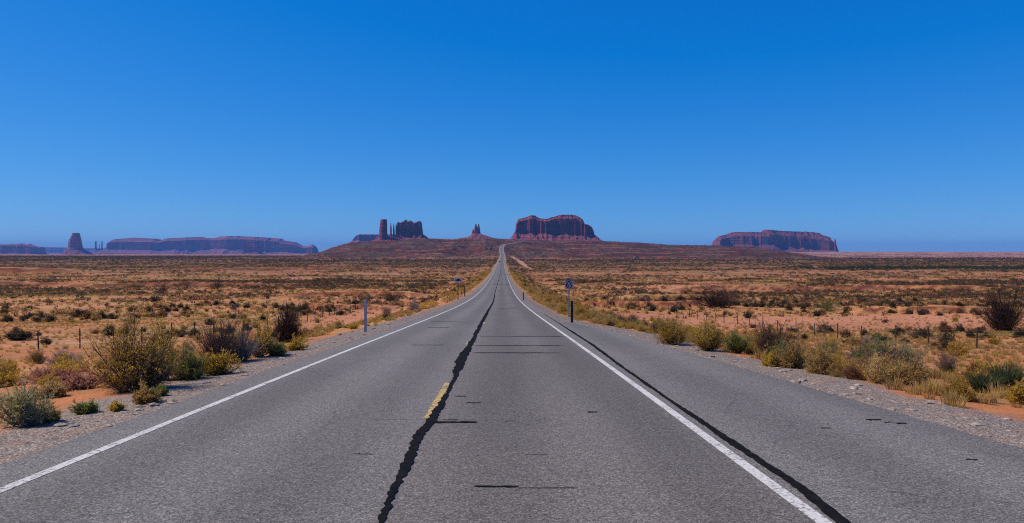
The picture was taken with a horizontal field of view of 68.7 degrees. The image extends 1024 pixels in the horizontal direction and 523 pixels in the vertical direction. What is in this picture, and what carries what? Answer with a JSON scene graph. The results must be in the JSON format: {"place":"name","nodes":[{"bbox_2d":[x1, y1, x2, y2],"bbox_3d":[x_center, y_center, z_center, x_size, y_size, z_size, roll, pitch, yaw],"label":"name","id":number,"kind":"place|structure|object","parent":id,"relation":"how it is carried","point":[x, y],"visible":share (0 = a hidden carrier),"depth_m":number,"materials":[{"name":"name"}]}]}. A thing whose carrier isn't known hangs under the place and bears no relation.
{"place":"outdoors","nodes":[
{"label":"outdoors","id":0,"kind":"place"},
{"bbox_2d":[44,247,105,254],"bbox_3d":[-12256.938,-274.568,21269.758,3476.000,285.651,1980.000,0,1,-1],"label":"plateau","id":1,"kind":"structure","parent":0,"point":[54,250],"depth_m":20861.74,"materials":[{"name":"stone"}]},
{"bbox_2d":[236,241,267,254],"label":"butte","id":2,"kind":"object","parent":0,"point":[251,247],"visible":0.68,"depth_m":10460.03,"materials":[{"name":"stone"}]},
{"bbox_2d":[350,234,392,242],"bbox_3d":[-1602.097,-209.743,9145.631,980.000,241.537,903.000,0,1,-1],"label":"mesa","id":3,"kind":"structure","parent":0,"point":[364,237],"depth_m":8982.20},
{"bbox_2d":[0,241,1023,522],"bbox_3d":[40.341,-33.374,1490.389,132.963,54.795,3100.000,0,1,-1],"label":"road","id":4,"kind":"structure","parent":0,"point":[284,449],"depth_m":8.47,"materials":[{"name":"asphalt"}]},
{"bbox_2d":[0,262,498,492],"bbox_3d":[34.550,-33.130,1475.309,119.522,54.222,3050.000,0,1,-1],"label":"edge line","id":5,"kind":"object","parent":4,"relation":"on","point":[44,472],"visible":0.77,"depth_m":9.55,"materials":[{"name":"white paint"}]},
{"bbox_2d":[423,383,448,417],"bbox_3d":[-1.200,2.251,12.392,0.140,0.191,3.850,0,1,-1],"label":"dash","id":6,"kind":"object","parent":4,"relation":"on","point":[442,391],"visible":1,"depth_m":12.18,"materials":[{"name":"yellow paint"}]},
{"bbox_2d":[378,271,500,522],"bbox_3d":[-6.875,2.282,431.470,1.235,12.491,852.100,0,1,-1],"label":"tar seam","id":7,"kind":"object","parent":4,"relation":"on","point":[417,437],"visible":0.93,"depth_m":9.51,"materials":[{"name":"asphalt"}]},
{"bbox_2d":[435,421,476,422],"bbox_3d":[-0.765,2.168,10.135,0.598,0.008,0.154,0,1,-1],"label":"cross crack","id":8,"kind":"object","parent":4,"relation":"on","point":[455,422],"visible":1,"depth_m":10.09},
{"bbox_2d":[478,345,559,345],"bbox_3d":[0.224,2.661,23.711,2.867,0.013,0.243,0,1,-1],"label":"cross crack","id":9,"kind":"object","parent":4,"relation":"on","point":[518,345],"visible":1,"depth_m":23.77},
{"bbox_2d":[503,244,831,522],"bbox_3d":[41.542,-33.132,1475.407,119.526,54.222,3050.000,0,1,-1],"label":"edge line","id":10,"kind":"object","parent":4,"relation":"on","point":[803,507],"visible":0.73,"depth_m":8.20,"materials":[{"name":"white paint"}]},
{"bbox_2d":[545,314,851,522],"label":"tar seam","id":11,"kind":"object","parent":4,"relation":"on","point":[826,508],"visible":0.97,"depth_m":7.80,"materials":[{"name":"asphalt"}]},
{"bbox_2d":[0,238,1023,464],"bbox_3d":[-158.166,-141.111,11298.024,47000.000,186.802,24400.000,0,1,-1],"label":"ground","id":12,"kind":"structure","parent":0,"point":[990,415],"depth_m":142.73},
{"bbox_2d":[0,361,21,373],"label":"rabbitbrush","id":13,"kind":"object","parent":12,"relation":"on","point":[15,365],"visible":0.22,"depth_m":28.71,"materials":[{"name":"yellow plant"}]},
{"bbox_2d":[0,354,27,386],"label":"rabbitbrush","id":14,"kind":"object","parent":12,"relation":"on","point":[11,378],"visible":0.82,"depth_m":18.52,"materials":[{"name":"yellow plant"}]},
{"bbox_2d":[0,328,35,340],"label":"dark bush","id":15,"kind":"object","parent":12,"relation":"on","point":[11,335],"visible":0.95,"depth_m":61.89,"materials":[{"name":"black plant"}]},
{"bbox_2d":[0,244,49,254],"bbox_3d":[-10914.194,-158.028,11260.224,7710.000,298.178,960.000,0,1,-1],"label":"mesa","id":16,"kind":"structure","parent":12,"relation":"on","point":[18,249],"depth_m":11407.62,"materials":[{"name":"stone"}]},
{"bbox_2d":[0,372,62,428],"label":"sagebrush","id":17,"kind":"object","parent":12,"relation":"on","point":[22,409],"visible":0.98,"depth_m":10.40,"materials":[{"name":"green plant"}]},
{"bbox_2d":[26,345,49,363],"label":"rabbitbrush","id":18,"kind":"object","parent":12,"relation":"on","point":[36,357],"visible":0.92,"depth_m":36.19,"materials":[{"name":"brown plant"}]},
{"bbox_2d":[29,371,59,384],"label":"verge bush","id":19,"kind":"object","parent":12,"relation":"on","point":[43,379],"visible":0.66,"depth_m":17.30,"materials":[{"name":"yellow plant"}]},
{"bbox_2d":[32,380,69,398],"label":"rabbitbrush","id":20,"kind":"object","parent":12,"relation":"on","point":[61,391],"visible":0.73,"depth_m":14.07,"materials":[{"name":"beige plant"}]},
{"bbox_2d":[41,405,61,422],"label":"green shrub","id":21,"kind":"object","parent":12,"relation":"on","point":[55,416],"visible":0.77,"depth_m":10.67,"materials":[{"name":"green plant"}]},
{"bbox_2d":[16,364,87,385],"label":"red weed","id":22,"kind":"object","parent":12,"relation":"on","point":[38,373],"visible":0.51,"depth_m":18.45,"materials":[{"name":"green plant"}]},
{"bbox_2d":[47,354,76,371],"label":"rabbitbrush","id":23,"kind":"object","parent":12,"relation":"on","point":[57,360],"visible":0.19,"depth_m":28.10,"materials":[{"name":"yellow plant"}]},
{"bbox_2d":[42,344,83,364],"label":"tumbleweed","id":24,"kind":"object","parent":12,"relation":"on","point":[61,351],"visible":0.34,"depth_m":35.42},
{"bbox_2d":[50,350,80,374],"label":"rabbitbrush","id":25,"kind":"object","parent":12,"relation":"on","point":[65,365],"visible":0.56,"depth_m":22.72,"materials":[{"name":"yellow plant"}]},
{"bbox_2d":[47,365,104,390],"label":"red weed","id":26,"kind":"object","parent":12,"relation":"on","point":[78,381],"visible":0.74,"depth_m":15.32,"materials":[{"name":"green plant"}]},
{"bbox_2d":[60,233,94,254],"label":"rock tower","id":27,"kind":"structure","parent":12,"relation":"on","point":[75,246],"depth_m":8872.45,"materials":[{"name":"stone"}]},
{"bbox_2d":[65,305,94,317],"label":"dark bush","id":28,"kind":"object","parent":12,"relation":"on","point":[77,313],"visible":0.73,"depth_m":118.53,"materials":[{"name":"green plant"}]},
{"bbox_2d":[67,397,99,414],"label":"green shrub","id":29,"kind":"object","parent":12,"relation":"on","point":[83,408],"visible":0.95,"depth_m":11.30,"materials":[{"name":"green plant"}]},
{"bbox_2d":[72,357,96,372],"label":"rabbitbrush","id":30,"kind":"object","parent":12,"relation":"on","point":[79,366],"visible":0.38,"depth_m":26.38,"materials":[{"name":"yellow plant"}]},
{"bbox_2d":[108,400,126,411],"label":"rabbitbrush","id":31,"kind":"object","parent":12,"relation":"on","point":[115,406],"visible":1,"depth_m":11.43,"materials":[{"name":"yellow plant"}]},
{"bbox_2d":[75,300,199,395],"bbox_3d":[-7.113,1.607,14.254,2.416,1.814,1.880,0,1,28],"label":"rabbitbrush","id":32,"kind":"object","parent":12,"relation":"on","point":[121,366],"visible":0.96,"depth_m":14.04,"materials":[{"name":"green plant"}]},
{"bbox_2d":[127,378,163,404],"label":"rabbitbrush","id":33,"kind":"object","parent":12,"relation":"on","point":[144,395],"visible":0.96,"depth_m":12.16,"materials":[{"name":"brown plant"}]},
{"bbox_2d":[130,336,177,388],"bbox_3d":[-7.005,1.944,14.460,1.177,1.147,1.225,-1,1,-35],"label":"dead shrub","id":34,"kind":"object","parent":12,"relation":"on","point":[154,365],"visible":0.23,"depth_m":14.34,"materials":[{"name":"brown plant"}]},
{"bbox_2d":[138,301,182,379],"bbox_3d":[-7.476,1.695,15.873,1.056,1.761,1.338,0,1,-25],"label":"rabbitbrush","id":35,"kind":"object","parent":12,"relation":"on","point":[164,337],"visible":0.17,"depth_m":15.92,"materials":[{"name":"green plant"}]},
{"bbox_2d":[152,383,170,395],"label":"green shrub","id":36,"kind":"object","parent":12,"relation":"on","point":[164,391],"visible":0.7,"depth_m":13.07,"materials":[{"name":"green plant"}]},
{"bbox_2d":[152,281,174,292],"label":"dark bush","id":37,"kind":"object","parent":12,"relation":"on","point":[155,290],"visible":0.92,"depth_m":263.88,"materials":[{"name":"brown plant"}]},
{"bbox_2d":[165,276,202,289],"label":"dark bush","id":38,"kind":"object","parent":12,"relation":"on","point":[186,287],"visible":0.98,"depth_m":290.64,"materials":[{"name":"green plant"}]},
{"bbox_2d":[168,338,209,379],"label":"green shrub","id":39,"kind":"object","parent":12,"relation":"on","point":[191,369],"visible":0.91,"depth_m":15.63,"materials":[{"name":"green plant"}]},
{"bbox_2d":[0,298,390,350],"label":"wire fence","id":40,"kind":"object","parent":12,"relation":"on","point":[185,326],"visible":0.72,"depth_m":65.58,"materials":[{"name":"metal"}]},
{"bbox_2d":[93,236,317,254],"bbox_3d":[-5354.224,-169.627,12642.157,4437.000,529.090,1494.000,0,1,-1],"label":"mesa","id":41,"kind":"structure","parent":12,"relation":"on","point":[226,245],"depth_m":12769.64,"materials":[{"name":"stone"}]},
{"bbox_2d":[186,302,252,363],"bbox_3d":[-7.598,1.867,19.453,1.980,1.770,1.582,-1,1,-34],"label":"dead shrub","id":42,"kind":"object","parent":12,"relation":"on","point":[212,340],"visible":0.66,"depth_m":19.37,"materials":[{"name":"brown plant"}]},
{"bbox_2d":[194,347,246,375],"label":"rabbitbrush","id":43,"kind":"object","parent":12,"relation":"on","point":[218,364],"visible":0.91,"depth_m":16.49,"materials":[{"name":"yellow plant"}]},
{"bbox_2d":[221,316,274,361],"bbox_3d":[-7.170,2.047,19.909,1.156,1.337,1.612,1,1,41],"label":"dead shrub","id":44,"kind":"object","parent":12,"relation":"on","point":[247,352],"visible":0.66,"depth_m":19.91,"materials":[{"name":"plant"}]},
{"bbox_2d":[237,312,283,357],"bbox_3d":[-7.118,1.999,20.969,1.359,1.428,1.244,0,1,-1],"label":"rabbitbrush","id":45,"kind":"object","parent":12,"relation":"on","point":[265,339],"visible":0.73,"depth_m":20.80,"materials":[{"name":"green plant"}]},
{"bbox_2d":[267,337,288,355],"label":"green shrub","id":46,"kind":"object","parent":12,"relation":"on","point":[278,350],"visible":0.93,"depth_m":21.09,"materials":[{"name":"green plant"}]},
{"bbox_2d":[262,300,309,342],"bbox_3d":[-8.722,2.383,29.114,2.110,1.892,2.188,-1,1,-42],"label":"dead shrub","id":47,"kind":"object","parent":12,"relation":"on","point":[289,327],"visible":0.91,"depth_m":28.87,"materials":[{"name":"plant"}]},
{"bbox_2d":[364,299,366,331],"bbox_3d":[-6.382,2.499,32.654,0.111,1.738,0.075,0,1,-1],"label":"marker post","id":48,"kind":"object","parent":12,"relation":"on","point":[365,315],"visible":0.76,"depth_m":32.62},
{"bbox_2d":[372,219,402,241],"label":"rock tower","id":49,"kind":"structure","parent":12,"relation":"on","point":[383,235],"depth_m":4869.74,"materials":[{"name":"stone"}]},
{"bbox_2d":[382,289,400,300],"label":"dark bush","id":50,"kind":"object","parent":12,"relation":"on","point":[389,296],"visible":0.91,"depth_m":201.06,"materials":[{"name":"brown plant"}]},
{"bbox_2d":[395,220,428,239],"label":"butte","id":51,"kind":"object","parent":12,"relation":"on","point":[406,229],"visible":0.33,"depth_m":4993.22,"materials":[{"name":"stone"}]},
{"bbox_2d":[408,297,420,309],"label":"dead shrub","id":52,"kind":"object","parent":12,"relation":"on","point":[412,306],"visible":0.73,"depth_m":67.61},
{"bbox_2d":[458,224,493,238],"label":"spire butte","id":53,"kind":"object","parent":12,"relation":"on","point":[476,234],"visible":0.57,"depth_m":5351.59,"materials":[{"name":"stone"}]},
{"bbox_2d":[278,269,727,342],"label":"verge weeds","id":54,"kind":"object","parent":12,"relation":"on","point":[454,297],"visible":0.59,"depth_m":115.70,"materials":[{"name":"green plant"}]},
{"bbox_2d":[0,273,1023,337],"bbox_3d":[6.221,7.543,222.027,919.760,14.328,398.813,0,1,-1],"label":"sagebrush scrub","id":55,"kind":"object","parent":12,"relation":"on","point":[322,282],"visible":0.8,"depth_m":280.38,"materials":[{"name":"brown plant"}]},
{"bbox_2d":[0,270,1023,318],"bbox_3d":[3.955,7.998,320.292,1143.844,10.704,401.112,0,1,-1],"label":"dry grass","id":56,"kind":"structure","parent":12,"relation":"on","point":[62,312],"depth_m":231.99,"materials":[{"name":"plant"}]},
{"bbox_2d":[0,260,1023,281],"bbox_3d":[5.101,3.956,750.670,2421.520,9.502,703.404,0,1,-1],"label":"distant scrub","id":57,"kind":"object","parent":12,"relation":"on","point":[533,265],"visible":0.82,"depth_m":717.16,"materials":[{"name":"brown plant"}]},
{"bbox_2d":[0,297,1023,407],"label":"dry grass","id":58,"kind":"structure","parent":12,"relation":"on","point":[930,388],"depth_m":50.65,"materials":[{"name":"plant"}]},
{"bbox_2d":[0,238,1023,262],"bbox_3d":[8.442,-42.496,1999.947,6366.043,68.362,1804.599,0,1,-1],"label":"scrub","id":59,"kind":"object","parent":12,"relation":"on","point":[160,258],"visible":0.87,"depth_m":1565.04,"materials":[{"name":"brown plant"}]},
{"bbox_2d":[0,279,1023,323],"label":"rabbitbrush scrub","id":60,"kind":"object","parent":12,"relation":"on","point":[538,287],"visible":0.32,"depth_m":220.57,"materials":[{"name":"green plant"}]},
{"bbox_2d":[510,215,602,240],"bbox_3d":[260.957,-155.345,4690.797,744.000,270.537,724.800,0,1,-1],"label":"butte","id":61,"kind":"object","parent":12,"relation":"on","point":[563,227],"visible":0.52,"depth_m":4604.93,"materials":[{"name":"stone"}]},
{"bbox_2d":[565,278,572,315],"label":"speed sign","id":62,"kind":"object","parent":12,"relation":"on","point":[568,283],"visible":1,"depth_m":51.38,"materials":[{"name":"metal"}]},
{"bbox_2d":[605,311,636,324],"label":"dead shrub","id":63,"kind":"object","parent":12,"relation":"on","point":[619,317],"visible":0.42,"depth_m":45.52,"materials":[{"name":"brown plant"}]},
{"bbox_2d":[648,310,691,344],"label":"rabbitbrush","id":64,"kind":"object","parent":12,"relation":"on","point":[668,330],"visible":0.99,"depth_m":24.99,"materials":[{"name":"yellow plant"}]},
{"bbox_2d":[687,316,728,350],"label":"rabbitbrush","id":65,"kind":"object","parent":12,"relation":"on","point":[707,341],"visible":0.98,"depth_m":22.55,"materials":[{"name":"yellow plant"}]},
{"bbox_2d":[679,284,761,307],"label":"dead shrub","id":66,"kind":"object","parent":12,"relation":"on","point":[713,301],"visible":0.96,"depth_m":155.08,"materials":[{"name":"plant"}]},
{"bbox_2d":[724,331,755,353],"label":"green shrub","id":67,"kind":"object","parent":12,"relation":"on","point":[736,345],"visible":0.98,"depth_m":22.00,"materials":[{"name":"green plant"}]},
{"bbox_2d":[761,351,778,366],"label":"rabbitbrush","id":68,"kind":"object","parent":12,"relation":"on","point":[767,360],"visible":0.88,"depth_m":18.08,"materials":[{"name":"yellow plant"}]},
{"bbox_2d":[712,230,834,251],"bbox_3d":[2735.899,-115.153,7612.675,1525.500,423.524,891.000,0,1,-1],"label":"mesa","id":69,"kind":"structure","parent":12,"relation":"on","point":[792,241],"depth_m":7654.35,"materials":[{"name":"stone"}]},
{"bbox_2d":[752,312,799,354],"bbox_3d":[7.360,2.113,21.090,1.406,1.356,1.315,0,1,-1],"label":"dead shrub","id":70,"kind":"object","parent":12,"relation":"on","point":[763,340],"visible":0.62,"depth_m":21.06,"materials":[{"name":"brown plant"}]},
{"bbox_2d":[761,334,791,355],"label":"verge bush","id":71,"kind":"object","parent":12,"relation":"on","point":[780,345],"visible":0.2,"depth_m":20.10,"materials":[{"name":"green plant"}]},
{"bbox_2d":[765,340,812,368],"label":"rabbitbrush","id":72,"kind":"object","parent":12,"relation":"on","point":[790,357],"visible":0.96,"depth_m":17.79,"materials":[{"name":"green plant"}]},
{"bbox_2d":[618,295,1010,348],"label":"wire fence","id":73,"kind":"object","parent":12,"relation":"on","point":[927,328],"visible":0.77,"depth_m":69.32,"materials":[{"name":"metal"}]},
{"bbox_2d":[803,347,839,374],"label":"rabbitbrush","id":74,"kind":"object","parent":12,"relation":"on","point":[819,364],"visible":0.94,"depth_m":16.74,"materials":[{"name":"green plant"}]},
{"bbox_2d":[812,293,842,311],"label":"green shrub","id":75,"kind":"object","parent":12,"relation":"on","point":[824,305],"visible":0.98,"depth_m":144.66,"materials":[{"name":"green plant"}]},
{"bbox_2d":[811,338,843,353],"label":"green shrub","id":76,"kind":"object","parent":12,"relation":"on","point":[833,350],"visible":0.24,"depth_m":38.80,"materials":[{"name":"green plant"}]},
{"bbox_2d":[809,343,848,365],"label":"verge bush","id":77,"kind":"object","parent":12,"relation":"on","point":[826,350],"visible":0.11,"depth_m":18.27,"materials":[{"name":"green plant"}]},
{"bbox_2d":[827,350,850,370],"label":"verge bush","id":78,"kind":"object","parent":12,"relation":"on","point":[837,362],"visible":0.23,"depth_m":17.30,"materials":[{"name":"yellow plant"}]},
{"bbox_2d":[837,356,865,379],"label":"verge bush","id":79,"kind":"object","parent":12,"relation":"on","point":[852,371],"visible":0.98,"depth_m":15.90,"materials":[{"name":"brown plant"}]},
{"bbox_2d":[843,342,867,359],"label":"sagebrush","id":80,"kind":"object","parent":12,"relation":"on","point":[852,348],"visible":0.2,"depth_m":31.64,"materials":[{"name":"green plant"}]},
{"bbox_2d":[847,335,863,345],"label":"rabbitbrush","id":81,"kind":"object","parent":12,"relation":"on","point":[855,340],"visible":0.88,"depth_m":53.46,"materials":[{"name":"yellow plant"}]},
{"bbox_2d":[842,330,900,359],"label":"green shrub","id":82,"kind":"object","parent":12,"relation":"on","point":[872,347],"visible":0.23,"depth_m":28.50,"materials":[{"name":"green plant"}]},
{"bbox_2d":[847,338,897,368],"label":"verge bush","id":83,"kind":"object","parent":12,"relation":"on","point":[866,360],"visible":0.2,"depth_m":17.67,"materials":[{"name":"green plant"}]},
{"bbox_2d":[858,349,903,384],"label":"verge bush","id":84,"kind":"object","parent":12,"relation":"on","point":[879,371],"visible":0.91,"depth_m":15.30,"materials":[{"name":"beige plant"}]},
{"bbox_2d":[860,339,908,362],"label":"dead shrub","id":85,"kind":"object","parent":12,"relation":"on","point":[897,356],"visible":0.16,"depth_m":25.39,"materials":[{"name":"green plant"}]},
{"bbox_2d":[862,349,920,382],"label":"verge bush","id":86,"kind":"object","parent":12,"relation":"on","point":[896,371],"visible":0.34,"depth_m":15.64,"materials":[{"name":"green plant"}]},
{"bbox_2d":[784,264,1023,269],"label":"tree belt","id":87,"kind":"object","parent":12,"relation":"on","point":[871,266],"visible":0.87,"depth_m":699.46,"materials":[{"name":"green plant"}]},
{"bbox_2d":[887,334,929,366],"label":"green shrub","id":88,"kind":"object","parent":12,"relation":"on","point":[910,353],"visible":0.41,"depth_m":29.55,"materials":[{"name":"green plant"}]},
{"bbox_2d":[895,354,934,384],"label":"rabbitbrush","id":89,"kind":"object","parent":12,"relation":"on","point":[922,372],"visible":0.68,"depth_m":15.63,"materials":[{"name":"yellow plant"}]},
{"bbox_2d":[899,322,941,338],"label":"green shrub","id":90,"kind":"object","parent":12,"relation":"on","point":[921,332],"visible":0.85,"depth_m":65.65,"materials":[{"name":"green plant"}]},
{"bbox_2d":[925,348,959,370],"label":"sagebrush","id":91,"kind":"object","parent":12,"relation":"on","point":[943,362],"visible":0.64,"depth_m":28.06,"materials":[{"name":"plant"}]},
{"bbox_2d":[934,338,954,350],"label":"sagebrush","id":92,"kind":"object","parent":12,"relation":"on","point":[944,343],"visible":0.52,"depth_m":45.73,"materials":[{"name":"green plant"}]},
{"bbox_2d":[934,331,957,341],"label":"sagebrush","id":93,"kind":"object","parent":12,"relation":"on","point":[944,336],"visible":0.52,"depth_m":58.24,"materials":[{"name":"green plant"}]},
{"bbox_2d":[937,323,956,333],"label":"sagebrush","id":94,"kind":"object","parent":12,"relation":"on","point":[942,329],"visible":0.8,"depth_m":70.79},
{"bbox_2d":[940,363,960,373],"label":"sagebrush","id":95,"kind":"object","parent":12,"relation":"on","point":[947,368],"visible":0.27,"depth_m":25.32,"materials":[{"name":"green plant"}]},
{"bbox_2d":[938,336,971,356],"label":"rabbitbrush","id":96,"kind":"object","parent":12,"relation":"on","point":[958,349],"visible":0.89,"depth_m":39.95,"materials":[{"name":"yellow plant"}]},
{"bbox_2d":[938,376,981,401],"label":"rabbitbrush","id":97,"kind":"object","parent":12,"relation":"on","point":[960,387],"visible":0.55,"depth_m":13.11,"materials":[{"name":"yellow plant"}]},
{"bbox_2d":[947,362,982,382],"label":"verge bush","id":98,"kind":"object","parent":12,"relation":"on","point":[957,371],"visible":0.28,"depth_m":17.72,"materials":[{"name":"beige plant"}]},
{"bbox_2d":[962,352,1011,376],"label":"rabbitbrush","id":99,"kind":"object","parent":12,"relation":"on","point":[983,369],"visible":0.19,"depth_m":24.25,"materials":[{"name":"yellow plant"}]},
{"bbox_2d":[961,369,1012,393],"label":"yucca","id":100,"kind":"object","parent":12,"relation":"on","point":[980,382],"visible":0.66,"depth_m":14.85,"materials":[{"name":"green plant"}]},
{"bbox_2d":[966,273,1023,332],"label":"dead shrub","id":101,"kind":"object","parent":12,"relation":"on","point":[1005,317],"visible":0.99,"depth_m":75.51,"materials":[{"name":"plant"}]},
{"bbox_2d":[985,332,1006,344],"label":"rabbitbrush","id":102,"kind":"object","parent":12,"relation":"on","point":[993,340],"visible":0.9,"depth_m":55.30,"materials":[{"name":"yellow plant"}]},
{"bbox_2d":[981,360,1023,390],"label":"yucca","id":103,"kind":"object","parent":12,"relation":"on","point":[1015,375],"visible":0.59,"depth_m":15.59,"materials":[{"name":"green plant"}]},
{"bbox_2d":[1003,380,1023,404],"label":"rabbitbrush","id":104,"kind":"object","parent":12,"relation":"on","point":[1017,391],"visible":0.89,"depth_m":13.25,"materials":[{"name":"yellow plant"}]},
{"bbox_2d":[1009,327,1023,337],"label":"sagebrush","id":105,"kind":"object","parent":12,"relation":"on","point":[1019,333],"visible":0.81,"depth_m":63.21,"materials":[{"name":"green plant"}]},
{"bbox_2d":[0,0,1023,251],"label":"sky","id":106,"kind":"structure","parent":0,"point":[862,125],"materials":[{"name":"blue"}]},
{"bbox_2d":[4,314,1023,451],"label":"gravel","id":107,"kind":"structure","parent":0,"point":[153,404],"depth_m":12.97,"materials":[{"name":"gravel"}]},
{"bbox_2d":[284,332,310,350],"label":"rabbitbrush","id":108,"kind":"object","parent":107,"relation":"on","point":[294,344],"visible":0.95,"depth_m":22.96,"materials":[{"name":"yellow plant"}]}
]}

